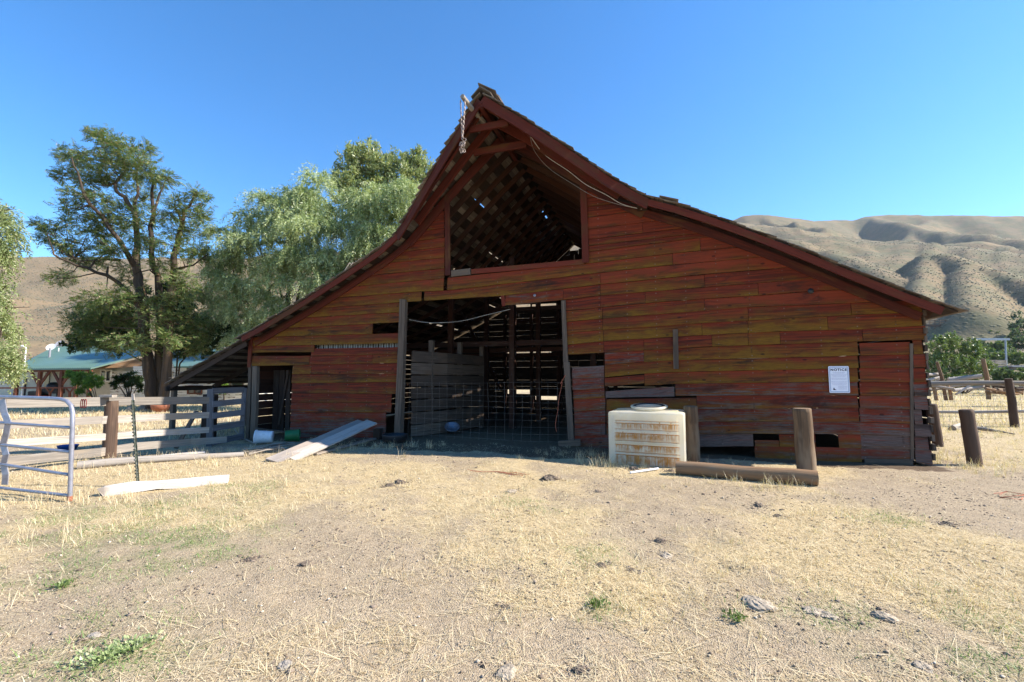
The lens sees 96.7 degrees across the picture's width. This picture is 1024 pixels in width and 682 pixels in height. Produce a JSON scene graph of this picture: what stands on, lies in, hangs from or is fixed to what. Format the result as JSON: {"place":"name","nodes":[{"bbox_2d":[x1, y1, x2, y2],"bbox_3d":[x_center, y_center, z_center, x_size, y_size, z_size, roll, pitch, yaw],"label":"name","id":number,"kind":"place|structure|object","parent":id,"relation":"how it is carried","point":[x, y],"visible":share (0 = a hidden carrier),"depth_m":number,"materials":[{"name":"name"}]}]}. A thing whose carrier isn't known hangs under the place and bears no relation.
{"place":"outdoors","nodes":[
{"label":"outdoors","id":0,"kind":"place"},
{"bbox_2d":[138,405,144,410],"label":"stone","id":1,"kind":"object","parent":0,"point":[141,407],"visible":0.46,"depth_m":24.80,"materials":[{"name":"grey stone"}]},
{"bbox_2d":[0,390,1023,681],"bbox_3d":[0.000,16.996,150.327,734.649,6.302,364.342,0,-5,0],"label":"ground","id":2,"kind":"structure","parent":0,"point":[530,436],"depth_m":3.97,"materials":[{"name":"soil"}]},
{"bbox_2d":[0,199,39,393],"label":"edge tree","id":3,"kind":"object","parent":2,"relation":"on","point":[11,365],"visible":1,"depth_m":19.50,"materials":[{"name":"green plant"}]},
{"bbox_2d":[21,345,26,395],"bbox_3d":[-33.371,2.202,30.911,0.361,3.882,0.315,-3,-6,36],"label":"yard light","id":4,"kind":"object","parent":2,"relation":"on","point":[23,372],"visible":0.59,"depth_m":30.88,"materials":[{"name":"white paint"}]},
{"bbox_2d":[0,395,74,500],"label":"tube gate","id":5,"kind":"structure","parent":2,"relation":"on","point":[7,422],"depth_m":6.19,"materials":[{"name":"metal"}]},
{"bbox_2d":[38,577,76,591],"bbox_3d":[-3.472,1.874,3.509,0.224,0.072,0.181,2,-5,-25],"label":"weed","id":6,"kind":"object","parent":2,"relation":"on","point":[65,583],"visible":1,"depth_m":3.50,"materials":[{"name":"green plant"}]},
{"bbox_2d":[57,444,78,449],"bbox_3d":[-10.425,2.498,10.676,0.396,0.110,0.400,0,-5,0],"label":"feed tub","id":7,"kind":"object","parent":2,"relation":"on","point":[64,447],"visible":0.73,"depth_m":10.56,"materials":[{"name":"blue plastic"}]},
{"bbox_2d":[61,369,105,396],"bbox_3d":[-26.909,3.046,28.749,2.943,2.589,1.562,-1,-5,14],"label":"garden shrub","id":8,"kind":"object","parent":2,"relation":"on","point":[85,380],"visible":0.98,"depth_m":28.60,"materials":[{"name":"green plant"}]},
{"bbox_2d":[87,632,100,638],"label":"stone","id":9,"kind":"object","parent":2,"relation":"on","point":[94,634],"visible":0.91,"depth_m":2.83,"materials":[{"name":"beige stone"}]},
{"bbox_2d":[54,638,151,678],"bbox_3d":[-2.310,1.780,2.568,0.419,0.095,0.351,0,-5,0],"label":"weed","id":10,"kind":"object","parent":2,"relation":"on","point":[94,656],"visible":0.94,"depth_m":2.56,"materials":[{"name":"green plant"}]},
{"bbox_2d":[56,286,154,361],"bbox_3d":[-23.987,0.349,27.436,5.480,7.742,3.439,0,-5,0],"label":"locust thicket","id":11,"kind":"object","parent":2,"relation":"on","point":[72,348],"visible":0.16,"depth_m":26.85,"materials":[{"name":"green plant"}]},
{"bbox_2d":[0,394,226,464],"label":"plank fence","id":12,"kind":"object","parent":2,"relation":"on","point":[111,419],"visible":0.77,"depth_m":9.05,"materials":[{"name":"grey wood"}]},
{"bbox_2d":[80,399,86,407],"bbox_3d":[-8.102,1.182,8.603,0.124,0.169,0.013,0,-5,0],"label":"halter strap","id":13,"kind":"object","parent":12,"relation":"hanging from","point":[82,406],"visible":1,"depth_m":8.60,"materials":[{"name":"red fabric"}]},
{"bbox_2d":[24,123,224,408],"bbox_3d":[-21.966,-4.619,25.035,12.840,16.688,5.848,0,-5,0],"label":"locust tree","id":14,"kind":"object","parent":2,"relation":"on","point":[157,368],"visible":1,"depth_m":24.66,"materials":[{"name":"green plant"}]},
{"bbox_2d":[108,370,143,396],"bbox_3d":[-24.346,3.070,28.832,2.219,2.559,1.267,0,-5,0],"label":"garden shrub","id":15,"kind":"object","parent":2,"relation":"on","point":[133,380],"visible":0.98,"depth_m":28.72,"materials":[{"name":"green plant"}]},
{"bbox_2d":[101,626,167,663],"bbox_3d":[-2.251,1.791,2.686,0.338,0.096,0.308,2,-5,-27],"label":"weed","id":16,"kind":"object","parent":2,"relation":"on","point":[135,646],"visible":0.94,"depth_m":2.70,"materials":[{"name":"green plant"}]},
{"bbox_2d":[130,394,138,480],"bbox_3d":[-5.602,1.573,6.769,0.203,1.573,0.053,2,-5,-19],"label":"steel post","id":17,"kind":"object","parent":2,"relation":"on","point":[134,435],"visible":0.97,"depth_m":6.77,"materials":[{"name":"brown metal"}]},
{"bbox_2d":[0,340,271,400],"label":"farmhouse","id":18,"kind":"object","parent":2,"relation":"on","point":[53,362],"visible":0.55,"depth_m":32.54,"materials":[{"name":"green metal"}]},
{"bbox_2d":[26,391,47,395],"bbox_3d":[-32.764,3.828,31.392,0.960,0.720,0.600,0,-5,0],"label":"red cooler chest","id":19,"kind":"object","parent":18,"relation":"on","point":[31,393],"visible":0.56,"depth_m":31.14,"materials":[{"name":"plastic"}]},
{"bbox_2d":[44,373,49,386],"bbox_3d":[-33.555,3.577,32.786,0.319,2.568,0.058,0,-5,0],"label":"door","id":20,"kind":"structure","parent":18,"relation":"in","point":[47,380],"depth_m":32.82,"materials":[{"name":"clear glass"}]},
{"bbox_2d":[41,382,64,396],"bbox_3d":[-31.988,3.538,31.717,1.100,1.350,0.800,0,-5,0],"label":"barbecue grill","id":21,"kind":"object","parent":18,"relation":"on","point":[51,384],"visible":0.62,"depth_m":31.45,"materials":[{"name":"black metal"}]},
{"bbox_2d":[100,370,111,381],"bbox_3d":[-29.130,2.497,32.619,0.842,0.872,0.052,0,-5,0],"label":"window","id":22,"kind":"structure","parent":18,"relation":"in","point":[107,374],"depth_m":32.62,"materials":[{"name":"white paint"}]},
{"bbox_2d":[187,385,202,393],"bbox_3d":[-22.442,3.450,32.189,1.075,0.613,0.052,0,-5,0],"label":"window","id":23,"kind":"structure","parent":18,"relation":"in","point":[188,391],"depth_m":32.18,"materials":[{"name":"red glass"}]},
{"bbox_2d":[229,383,243,384],"bbox_3d":[-19.528,3.160,32.213,1.020,0.583,0.052,0,-5,0],"label":"window","id":24,"kind":"structure","parent":18,"relation":"in","point":[229,383],"depth_m":32.23,"materials":[{"name":"brown glass"}]},
{"bbox_2d":[150,405,169,411],"bbox_3d":[-18.559,3.554,24.018,0.880,0.380,0.880,0,-5,0],"label":"flower pot","id":25,"kind":"object","parent":2,"relation":"on","point":[160,408],"visible":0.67,"depth_m":23.71,"materials":[{"name":"ceramic"}]},
{"bbox_2d":[77,452,243,468],"bbox_3d":[-6.639,2.267,8.761,2.551,0.169,0.151,3,-6,-32],"label":"fence pole","id":26,"kind":"object","parent":2,"relation":"on","point":[120,461],"visible":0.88,"depth_m":8.59,"materials":[{"name":"grey wood"}]},
{"bbox_2d":[97,475,228,495],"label":"white beam","id":27,"kind":"structure","parent":2,"relation":"on","point":[134,486],"depth_m":6.52,"materials":[{"name":"white wood"}]},
{"bbox_2d":[165,451,204,454],"bbox_3d":[-6.999,2.401,9.692,0.762,0.039,0.101,4,-6,-43],"label":"white lath","id":28,"kind":"object","parent":2,"relation":"on","point":[187,453],"visible":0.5,"depth_m":9.74,"materials":[{"name":"white wood"}]},
{"bbox_2d":[152,281,242,376],"bbox_3d":[-18.591,0.104,27.493,7.213,8.229,3.857,0,-5,0],"label":"dark thicket","id":29,"kind":"object","parent":2,"relation":"on","point":[217,340],"visible":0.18,"depth_m":27.05,"materials":[{"name":"green plant"}]},
{"bbox_2d":[206,387,246,446],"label":"wooden gate","id":30,"kind":"structure","parent":2,"relation":"on","point":[212,404],"depth_m":11.85,"materials":[{"name":"grey wood"}]},
{"bbox_2d":[249,449,272,454],"bbox_3d":[-5.278,2.366,9.767,0.038,0.086,0.670,-4,-6,43],"label":"stick","id":31,"kind":"object","parent":2,"relation":"on","point":[260,451],"visible":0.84,"depth_m":9.67,"materials":[{"name":"beige wood"}]},
{"bbox_2d":[253,430,273,443],"bbox_3d":[-6.257,2.414,11.483,0.406,0.354,0.361,1,-5,-14],"label":"bucket","id":32,"kind":"object","parent":2,"relation":"on","point":[259,436],"visible":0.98,"depth_m":11.37,"materials":[{"name":"white plastic"}]},
{"bbox_2d":[178,161,351,351],"bbox_3d":[-14.470,-3.381,27.059,12.040,14.816,6.839,-2,-5,21],"label":"willow tree","id":33,"kind":"object","parent":2,"relation":"on","point":[291,222],"visible":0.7,"depth_m":26.09,"materials":[{"name":"green plant"}]},
{"bbox_2d":[244,448,285,452],"bbox_3d":[-5.365,2.367,9.812,0.886,0.087,0.035,1,-5,-15],"label":"stick","id":34,"kind":"object","parent":2,"relation":"on","point":[263,449],"visible":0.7,"depth_m":9.79,"materials":[{"name":"grey wood"}]},
{"bbox_2d":[243,447,286,449],"bbox_3d":[-5.534,2.413,10.197,1.065,0.089,0.036,-1,-5,9],"label":"stick","id":35,"kind":"object","parent":2,"relation":"on","point":[261,447],"visible":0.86,"depth_m":10.22,"materials":[{"name":"grey wood"}]},
{"bbox_2d":[248,442,287,453],"bbox_3d":[-5.443,2.393,10.182,0.035,0.100,1.118,-1,-5,15],"label":"stick","id":36,"kind":"object","parent":2,"relation":"on","point":[268,446],"visible":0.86,"depth_m":10.18,"materials":[{"name":"grey wood"}]},
{"bbox_2d":[254,444,295,451],"bbox_3d":[-5.264,2.386,10.119,0.036,0.096,0.946,-3,-6,36],"label":"stick","id":37,"kind":"object","parent":2,"relation":"on","point":[278,446],"visible":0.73,"depth_m":10.20,"materials":[{"name":"grey wood"}]},
{"bbox_2d":[257,442,294,446],"bbox_3d":[-5.569,2.450,10.723,0.834,0.110,0.035,1,-5,-9],"label":"stick","id":38,"kind":"object","parent":2,"relation":"on","point":[273,444],"visible":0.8,"depth_m":10.71,"materials":[{"name":"grey wood"}]},
{"bbox_2d":[277,659,291,670],"bbox_3d":[-1.275,1.821,2.550,0.077,0.049,0.099,2,-5,-19],"label":"stone","id":39,"kind":"object","parent":2,"relation":"on","point":[283,664],"visible":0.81,"depth_m":2.54,"materials":[{"name":"beige stone"}]},
{"bbox_2d":[253,427,317,436],"bbox_3d":[-6.290,2.524,12.596,2.338,0.155,0.104,-2,-5,22],"label":"grey lath","id":40,"kind":"object","parent":2,"relation":"on","point":[284,431],"visible":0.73,"depth_m":12.65,"materials":[{"name":"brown wood"}]},
{"bbox_2d":[285,429,300,441],"bbox_3d":[-5.682,2.446,11.783,0.340,0.324,0.331,2,-5,-18],"label":"bucket","id":41,"kind":"object","parent":2,"relation":"on","point":[292,435],"visible":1,"depth_m":11.68,"materials":[{"name":"green plastic"}]},
{"bbox_2d":[297,560,312,566],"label":"dung clod","id":42,"kind":"object","parent":2,"relation":"on","point":[305,563],"visible":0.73,"depth_m":3.90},
{"bbox_2d":[265,420,362,461],"bbox_3d":[-4.196,2.168,10.131,0.300,0.562,3.011,-1,-5,15],"label":"plank","id":43,"kind":"object","parent":2,"relation":"on","point":[282,456],"visible":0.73,"depth_m":9.54,"materials":[{"name":"grey wood"}]},
{"bbox_2d":[290,420,376,459],"bbox_3d":[-3.948,2.178,10.217,0.302,0.578,2.698,-2,-5,18],"label":"plank","id":44,"kind":"object","parent":2,"relation":"on","point":[320,445],"visible":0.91,"depth_m":10.07,"materials":[{"name":"grey wood"}]},
{"bbox_2d":[266,172,420,301],"bbox_3d":[-7.912,-3.125,25.448,11.588,14.046,5.848,0,-5,0],"label":"willow tree","id":45,"kind":"object","parent":2,"relation":"on","point":[365,234],"visible":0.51,"depth_m":25.32,"materials":[{"name":"green plant"}]},
{"bbox_2d":[313,438,375,454],"bbox_3d":[-3.791,2.402,10.451,0.166,0.074,2.187,-1,-5,16],"label":"short board","id":46,"kind":"object","parent":2,"relation":"on","point":[339,447],"visible":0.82,"depth_m":10.22,"materials":[{"name":"grey wood"}]},
{"bbox_2d":[373,428,382,439],"bbox_3d":[-3.456,2.442,11.714,0.186,0.389,0.161,-2,-5,18],"label":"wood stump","id":47,"kind":"object","parent":2,"relation":"on","point":[377,433],"visible":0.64,"depth_m":11.65,"materials":[{"name":"brown wood"}]},
{"bbox_2d":[325,134,434,215],"bbox_3d":[-9.446,-5.521,33.491,8.772,20.126,4.480,0,-5,0],"label":"upright tree","id":48,"kind":"object","parent":2,"relation":"on","point":[356,157],"visible":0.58,"depth_m":33.44,"materials":[{"name":"green plant"}]},
{"bbox_2d":[382,433,407,443],"bbox_3d":[-2.847,2.366,11.069,0.620,0.200,0.620,0,-5,0],"label":"rubber tub","id":49,"kind":"object","parent":2,"relation":"on","point":[397,438],"visible":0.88,"depth_m":10.85,"materials":[{"name":"black rubber"}]},
{"bbox_2d":[395,479,405,483],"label":"dung clod","id":50,"kind":"object","parent":2,"relation":"on","point":[397,481],"visible":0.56,"depth_m":6.90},
{"bbox_2d":[445,422,459,432],"bbox_3d":[-1.613,2.332,12.286,0.404,0.270,0.361,3,-5,-29],"label":"metal basin","id":51,"kind":"object","parent":2,"relation":"on","point":[450,428],"visible":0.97,"depth_m":12.38,"materials":[{"name":"blue metal"}]},
{"bbox_2d":[467,469,528,475],"bbox_3d":[-0.244,2.208,7.670,1.104,0.026,0.191,-2,-5,19],"label":"ground twine","id":52,"kind":"object","parent":2,"relation":"on","point":[508,473],"visible":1,"depth_m":7.66,"materials":[{"name":"fabric"}]},
{"bbox_2d":[496,663,516,679],"bbox_3d":[-0.026,1.820,2.497,0.112,0.049,0.144,-1,-5,14],"label":"rock","id":53,"kind":"object","parent":2,"relation":"on","point":[506,670],"visible":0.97,"depth_m":2.48,"materials":[{"name":"beige stone"}]},
{"bbox_2d":[505,489,517,492],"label":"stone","id":54,"kind":"object","parent":2,"relation":"on","point":[512,490],"visible":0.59,"depth_m":6.46,"materials":[{"name":"beige stone"}]},
{"bbox_2d":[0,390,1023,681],"bbox_3d":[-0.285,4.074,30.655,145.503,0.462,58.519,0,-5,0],"label":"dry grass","id":55,"kind":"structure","parent":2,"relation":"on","point":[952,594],"depth_m":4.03,"materials":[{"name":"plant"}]},
{"bbox_2d":[0,435,1023,681],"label":"soil crumbs","id":56,"kind":"object","parent":2,"relation":"on","point":[288,671],"visible":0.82,"depth_m":3.75,"materials":[{"name":"brown soil"}]},
{"bbox_2d":[540,474,559,480],"bbox_3d":[0.599,2.202,7.231,0.328,0.167,0.245,2,-5,-24],"label":"dung clod","id":57,"kind":"object","parent":2,"relation":"on","point":[549,477],"visible":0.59,"depth_m":7.17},
{"bbox_2d":[164,83,968,464],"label":"red barn","id":58,"kind":"structure","parent":2,"relation":"on","point":[734,331],"depth_m":10.54,"materials":[{"name":"red wood"}]},
{"bbox_2d":[272,370,290,430],"bbox_3d":[-6.759,1.772,13.556,0.987,1.821,0.080,-2,-5,18],"label":"stable door","id":59,"kind":"structure","parent":58,"relation":"in","point":[281,387],"depth_m":13.60,"materials":[{"name":"grey wood"}]},
{"bbox_2d":[413,309,509,322],"bbox_3d":[-1.302,-0.623,11.757,2.744,0.230,0.478,-1,-5,15],"label":"cord","id":60,"kind":"object","parent":58,"relation":"hanging from","point":[463,320],"visible":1,"depth_m":11.98,"materials":[{"name":"metal"}]},
{"bbox_2d":[459,99,465,152],"bbox_3d":[-1.058,-4.582,9.713,0.182,1.212,0.143,-2,-5,18],"label":"chain","id":61,"kind":"object","parent":58,"relation":"hanging from","point":[462,133],"visible":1,"depth_m":9.71,"materials":[{"name":"grey metal"}]},
{"bbox_2d":[408,382,563,441],"bbox_3d":[-0.705,1.713,11.149,4.161,1.414,0.063,-2,-5,18],"label":"woven wire panel","id":62,"kind":"object","parent":58,"relation":"attached to","point":[488,411],"visible":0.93,"depth_m":11.18,"materials":[{"name":"grey metal"}]},
{"bbox_2d":[555,375,565,431],"bbox_3d":[1.109,1.420,10.392,0.254,1.290,0.011,-2,-5,18],"label":"baling twine","id":63,"kind":"object","parent":58,"relation":"hanging from","point":[558,402],"visible":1,"depth_m":10.40,"materials":[{"name":"fabric"}]},
{"bbox_2d":[531,137,635,207],"bbox_3d":[1.644,-3.778,10.377,2.482,1.761,0.378,0,-5,2],"label":"cable","id":64,"kind":"object","parent":58,"relation":"hanging from","point":[583,182],"visible":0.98,"depth_m":10.45,"materials":[{"name":"metal"}]},
{"bbox_2d":[828,366,849,392],"bbox_3d":[6.337,0.746,8.815,0.339,0.516,0.009,-2,-5,18],"label":"notice sign","id":65,"kind":"object","parent":58,"relation":"attached to","point":[839,381],"visible":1,"depth_m":8.81,"materials":[{"name":"white paper"}]},
{"bbox_2d":[859,342,910,459],"bbox_3d":[7.049,1.138,8.605,0.906,2.225,0.051,-2,-5,18],"label":"side door","id":66,"kind":"structure","parent":58,"relation":"in","point":[884,386],"depth_m":8.60,"materials":[{"name":"red wood"}]},
{"bbox_2d":[572,665,585,674],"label":"dung clod","id":67,"kind":"object","parent":2,"relation":"on","point":[579,669],"visible":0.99,"depth_m":2.51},
{"bbox_2d":[584,597,611,611],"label":"weed","id":68,"kind":"object","parent":2,"relation":"on","point":[600,602],"visible":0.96,"depth_m":3.22,"materials":[{"name":"green plant"}]},
{"bbox_2d":[597,562,604,567],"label":"dung clod","id":69,"kind":"object","parent":2,"relation":"on","point":[601,564],"visible":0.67,"depth_m":3.88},
{"bbox_2d":[628,466,638,470],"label":"dung clod","id":70,"kind":"object","parent":2,"relation":"on","point":[632,468],"visible":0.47,"depth_m":7.97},
{"bbox_2d":[630,468,658,473],"bbox_3d":[2.270,2.218,7.790,0.632,0.044,0.036,2,-5,-27],"label":"white pipe","id":71,"kind":"object","parent":2,"relation":"on","point":[644,470],"visible":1,"depth_m":7.77,"materials":[{"name":"plastic"}]},
{"bbox_2d":[608,403,686,467],"bbox_3d":[2.651,1.782,8.829,1.360,1.135,1.050,-2,-5,23],"label":"water tank","id":72,"kind":"object","parent":2,"relation":"on","point":[654,434],"visible":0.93,"depth_m":8.37,"materials":[{"name":"white plastic"}]},
{"bbox_2d":[655,537,663,542],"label":"dung clod","id":73,"kind":"object","parent":2,"relation":"on","point":[659,540],"visible":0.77,"depth_m":4.47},
{"bbox_2d":[658,551,672,558],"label":"dung clod","id":74,"kind":"object","parent":2,"relation":"on","point":[666,554],"visible":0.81,"depth_m":4.11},
{"bbox_2d":[683,406,700,461],"bbox_3d":[3.384,1.888,8.552,0.284,1.328,0.276,0,-5,0],"label":"wooden post","id":75,"kind":"object","parent":2,"relation":"on","point":[692,438],"visible":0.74,"depth_m":8.46,"materials":[{"name":"brown wood"}]},
{"bbox_2d":[722,608,748,625],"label":"weed","id":76,"kind":"object","parent":2,"relation":"on","point":[738,617],"visible":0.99,"depth_m":3.03,"materials":[{"name":"green plant"}]},
{"bbox_2d":[675,461,818,485],"bbox_3d":[3.644,2.077,7.189,1.991,0.237,0.230,-2,-5,25],"label":"log","id":77,"kind":"object","parent":2,"relation":"on","point":[750,473],"visible":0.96,"depth_m":7.08,"materials":[{"name":"wood"}]},
{"bbox_2d":[741,595,777,612],"bbox_3d":[1.743,1.872,3.231,0.212,0.077,0.249,2,-5,-27],"label":"rock","id":78,"kind":"object","parent":2,"relation":"on","point":[757,603],"visible":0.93,"depth_m":3.19,"materials":[{"name":"grey stone"}]},
{"bbox_2d":[792,408,816,470],"bbox_3d":[5.026,1.829,7.811,0.325,1.344,0.300,0,-5,0],"label":"wooden post","id":79,"kind":"object","parent":2,"relation":"on","point":[804,447],"visible":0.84,"depth_m":7.72,"materials":[{"name":"brown wood"}]},
{"bbox_2d":[801,605,824,614],"bbox_3d":[2.095,1.879,3.159,0.171,0.054,0.119,1,-5,-7],"label":"dung clod","id":80,"kind":"object","parent":2,"relation":"on","point":[809,609],"visible":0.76,"depth_m":3.15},
{"bbox_2d":[819,611,838,620],"bbox_3d":[2.156,1.872,3.096,0.135,0.045,0.106,-2,-5,26],"label":"dung clod","id":81,"kind":"object","parent":2,"relation":"on","point":[825,614],"visible":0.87,"depth_m":3.08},
{"bbox_2d":[871,611,898,622],"bbox_3d":[2.530,1.872,3.088,0.151,0.052,0.128,-4,-6,43],"label":"rock","id":82,"kind":"object","parent":2,"relation":"on","point":[884,616],"visible":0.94,"depth_m":3.07,"materials":[{"name":"grey stone"}]},
{"bbox_2d":[911,660,933,673],"bbox_3d":[2.293,1.814,2.537,0.097,0.039,0.128,-3,-5,30],"label":"dung clod","id":83,"kind":"object","parent":2,"relation":"on","point":[922,665],"visible":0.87,"depth_m":2.52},
{"bbox_2d":[928,404,943,446],"bbox_3d":[10.051,2.120,10.800,0.280,1.251,0.214,0,-5,0],"label":"wooden post","id":84,"kind":"object","parent":2,"relation":"on","point":[938,441],"visible":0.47,"depth_m":10.73,"materials":[{"name":"brown wood"}]},
{"bbox_2d":[941,521,953,525],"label":"dung clod","id":85,"kind":"object","parent":2,"relation":"on","point":[945,522],"visible":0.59,"depth_m":5.03,"materials":[{"name":"soil"}]},
{"bbox_2d":[926,359,990,399],"bbox_3d":[25.192,2.197,25.971,4.234,2.372,0.893,0,-5,0],"label":"pole corral","id":86,"kind":"object","parent":2,"relation":"on","point":[938,377],"visible":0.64,"depth_m":25.86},
{"bbox_2d":[924,330,1001,393],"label":"bush","id":87,"kind":"object","parent":2,"relation":"on","point":[959,362],"visible":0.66,"depth_m":47.16,"materials":[{"name":"green plant"}]},
{"bbox_2d":[958,409,982,466],"bbox_3d":[8.499,1.906,8.420,0.302,1.284,0.223,0,-5,0],"label":"wooden post","id":88,"kind":"object","parent":2,"relation":"on","point":[971,440],"visible":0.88,"depth_m":8.36,"materials":[{"name":"brown wood"}]},
{"bbox_2d":[929,378,1023,427],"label":"post and rail fence","id":89,"kind":"object","parent":2,"relation":"on","point":[1012,411],"visible":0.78,"depth_m":15.28,"materials":[{"name":"grey wood"}]},
{"bbox_2d":[948,423,1014,434],"bbox_3d":[14.278,2.655,13.732,0.915,0.236,1.616,2,-5,-22],"label":"fallen branch","id":90,"kind":"object","parent":2,"relation":"on","point":[958,425],"visible":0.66,"depth_m":13.78,"materials":[{"name":"wood"}]},
{"bbox_2d":[971,338,1009,364],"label":"pipe gateway","id":91,"kind":"object","parent":2,"relation":"on","point":[1005,342],"visible":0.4,"depth_m":60.12,"materials":[{"name":"grey metal"}]},
{"bbox_2d":[984,385,1023,394],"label":"pole pile","id":92,"kind":"object","parent":2,"relation":"on","point":[1002,389],"visible":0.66,"depth_m":25.51,"materials":[{"name":"brown wood"}]},
{"bbox_2d":[989,366,1023,385],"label":"tree","id":93,"kind":"object","parent":2,"relation":"on","point":[1003,373],"visible":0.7,"depth_m":41.59,"materials":[{"name":"green plant"}]},
{"bbox_2d":[994,491,1023,499],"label":"ground twine","id":94,"kind":"object","parent":2,"relation":"on","point":[1010,496],"visible":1,"depth_m":6.15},
{"bbox_2d":[998,365,1023,368],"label":"flatbed trailer","id":95,"kind":"object","parent":2,"relation":"on","point":[1013,366],"visible":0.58,"depth_m":49.13,"materials":[{"name":"white metal"}]},
{"bbox_2d":[1010,366,1023,394],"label":"tree","id":96,"kind":"object","parent":2,"relation":"on","point":[1021,369],"visible":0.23,"depth_m":43.76,"materials":[{"name":"green plant"}]},
{"bbox_2d":[0,215,1023,390],"bbox_3d":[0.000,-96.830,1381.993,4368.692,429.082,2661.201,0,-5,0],"label":"hills","id":97,"kind":"structure","parent":0,"point":[977,322],"depth_m":465.31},
{"bbox_2d":[8,216,1023,372],"bbox_3d":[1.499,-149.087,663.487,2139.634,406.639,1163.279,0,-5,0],"label":"sagebrush","id":98,"kind":"object","parent":97,"relation":"on","point":[877,267],"visible":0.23,"depth_m":328.96,"materials":[{"name":"green plant"}]},
{"bbox_2d":[923,320,946,328],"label":"hillside fence","id":99,"kind":"object","parent":97,"relation":"on","point":[933,325],"visible":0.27,"depth_m":216.35,"materials":[{"name":"grey wood"}]},
{"bbox_2d":[972,340,989,348],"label":"tree","id":100,"kind":"object","parent":97,"relation":"on","point":[984,343],"visible":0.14,"depth_m":149.27,"materials":[{"name":"green plant"}]},
{"bbox_2d":[979,347,1004,361],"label":"tree","id":101,"kind":"object","parent":97,"relation":"on","point":[991,356],"visible":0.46,"depth_m":94.54,"materials":[{"name":"green plant"}]},
{"bbox_2d":[990,360,1006,365],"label":"panel fence","id":102,"kind":"object","parent":97,"relation":"on","point":[1005,362],"visible":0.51,"depth_m":57.95,"materials":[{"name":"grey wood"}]},
{"bbox_2d":[987,337,1012,351],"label":"tree","id":103,"kind":"object","parent":97,"relation":"on","point":[998,345],"visible":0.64,"depth_m":139.46,"materials":[{"name":"green plant"}]},
{"bbox_2d":[996,347,1023,364],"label":"tree","id":104,"kind":"object","parent":97,"relation":"on","point":[1018,357],"visible":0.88,"depth_m":89.77,"materials":[{"name":"green plant"}]},
{"bbox_2d":[1006,327,1023,348],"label":"tree","id":105,"kind":"object","parent":97,"relation":"on","point":[1015,340],"visible":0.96,"depth_m":145.39,"materials":[{"name":"green plant"}]},
{"bbox_2d":[1006,310,1023,335],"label":"tree","id":106,"kind":"object","parent":97,"relation":"on","point":[1019,322],"visible":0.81,"depth_m":192.15,"materials":[{"name":"green plant"}]},
{"bbox_2d":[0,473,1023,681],"bbox_3d":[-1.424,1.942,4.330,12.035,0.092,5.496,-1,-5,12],"label":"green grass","id":107,"kind":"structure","parent":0,"point":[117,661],"depth_m":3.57,"materials":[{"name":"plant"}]},
{"bbox_2d":[0,0,1023,258],"label":"sky","id":108,"kind":"structure","parent":0,"point":[813,110],"materials":[{"name":"blue"}]}
]}

